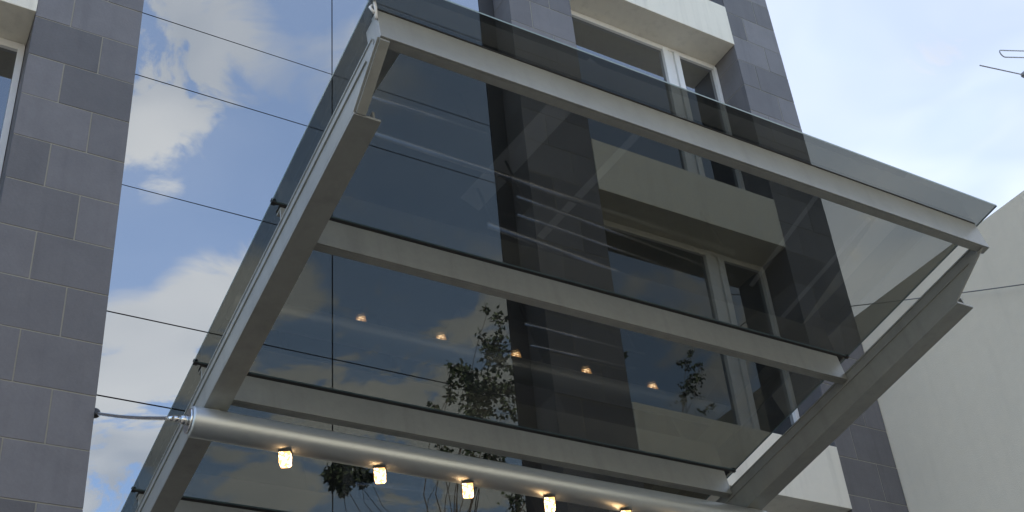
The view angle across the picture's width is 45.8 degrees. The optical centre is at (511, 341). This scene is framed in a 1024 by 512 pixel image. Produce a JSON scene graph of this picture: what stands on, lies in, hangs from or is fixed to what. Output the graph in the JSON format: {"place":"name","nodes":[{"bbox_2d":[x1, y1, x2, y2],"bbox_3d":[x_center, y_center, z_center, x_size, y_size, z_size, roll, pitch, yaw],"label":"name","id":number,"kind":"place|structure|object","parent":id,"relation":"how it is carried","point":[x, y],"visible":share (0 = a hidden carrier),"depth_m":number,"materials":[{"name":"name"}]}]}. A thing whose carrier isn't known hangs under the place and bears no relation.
{"place":"outdoors","nodes":[
{"label":"outdoors","id":0,"kind":"place"},
{"bbox_2d":[765,0,1023,219],"label":"sky","id":1,"kind":"structure","parent":0,"point":[901,84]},
{"bbox_3d":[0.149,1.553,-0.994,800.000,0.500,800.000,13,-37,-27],"label":"ground","id":2,"kind":"structure","parent":0,"visible":0},
{"bbox_2d":[0,0,908,511],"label":"office building","id":3,"kind":"structure","parent":2,"relation":"on","point":[148,148],"depth_m":10.70,"materials":[{"name":"grey stone"}]},
{"bbox_2d":[0,37,24,176],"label":"window","id":4,"kind":"structure","parent":3,"relation":"in","point":[11,52],"depth_m":10.64,"materials":[{"name":"glass"}]},
{"bbox_2d":[94,0,996,511],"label":"entrance canopy","id":5,"kind":"object","parent":3,"relation":"attached to","point":[502,266],"visible":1,"depth_m":6.91,"materials":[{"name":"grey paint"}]},
{"bbox_2d":[278,450,292,467],"bbox_3d":[-1.252,0.645,6.691,0.070,0.100,0.070,-4,-33,-2],"label":"tube lamp","id":6,"kind":"object","parent":5,"relation":"attached to","point":[285,458],"visible":1,"depth_m":6.67,"materials":[{"name":"white glass"}]},
{"bbox_2d":[373,466,385,483],"bbox_3d":[-0.757,0.762,6.949,0.070,0.100,0.070,-4,-33,-2],"label":"tube lamp","id":7,"kind":"object","parent":5,"relation":"attached to","point":[379,474],"visible":1,"depth_m":6.92,"materials":[{"name":"white glass"}]},
{"bbox_2d":[461,481,473,498],"bbox_3d":[-0.262,0.879,7.206,0.070,0.100,0.070,-4,-33,-2],"label":"tube lamp","id":8,"kind":"object","parent":5,"relation":"attached to","point":[468,486],"visible":1,"depth_m":7.18,"materials":[{"name":"white glass"}]},
{"bbox_2d":[544,495,554,511],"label":"tube lamp","id":9,"kind":"object","parent":5,"relation":"attached to","point":[549,502],"visible":1,"depth_m":7.44,"materials":[{"name":"white glass"}]},
{"bbox_2d":[620,509,630,511],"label":"tube lamp","id":10,"kind":"object","parent":5,"relation":"attached to","point":[626,510],"visible":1,"depth_m":7.71,"materials":[{"name":"white glass"}]},
{"bbox_2d":[571,10,724,102],"bbox_3d":[1.727,-2.918,15.325,2.665,2.690,0.080,13,-37,-27],"label":"window","id":11,"kind":"structure","parent":3,"relation":"in","point":[593,36],"depth_m":15.93,"materials":[{"name":"glass"}]},
{"bbox_2d":[773,408,799,434],"bbox_3d":[2.004,-0.042,13.485,2.665,2.690,0.080,13,-37,-27],"label":"window","id":12,"kind":"structure","parent":3,"relation":"in","point":[794,416],"depth_m":13.57,"materials":[{"name":"grey glass"}]},
{"bbox_2d":[905,284,1023,299],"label":"overhead cable","id":13,"kind":"object","parent":3,"relation":"attached to","point":[979,290],"visible":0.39,"depth_m":12.67,"materials":[{"name":"grey metal"}]},
{"bbox_2d":[862,191,1023,511],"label":"neighbouring building","id":14,"kind":"structure","parent":2,"relation":"on","point":[951,403],"depth_m":12.76,"materials":[{"name":"beige paint"}]},
{"bbox_2d":[979,50,1023,77],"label":"television aerial","id":15,"kind":"object","parent":14,"relation":"on","point":[1022,74],"visible":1,"depth_m":15.18,"materials":[{"name":"metal"}]}
]}

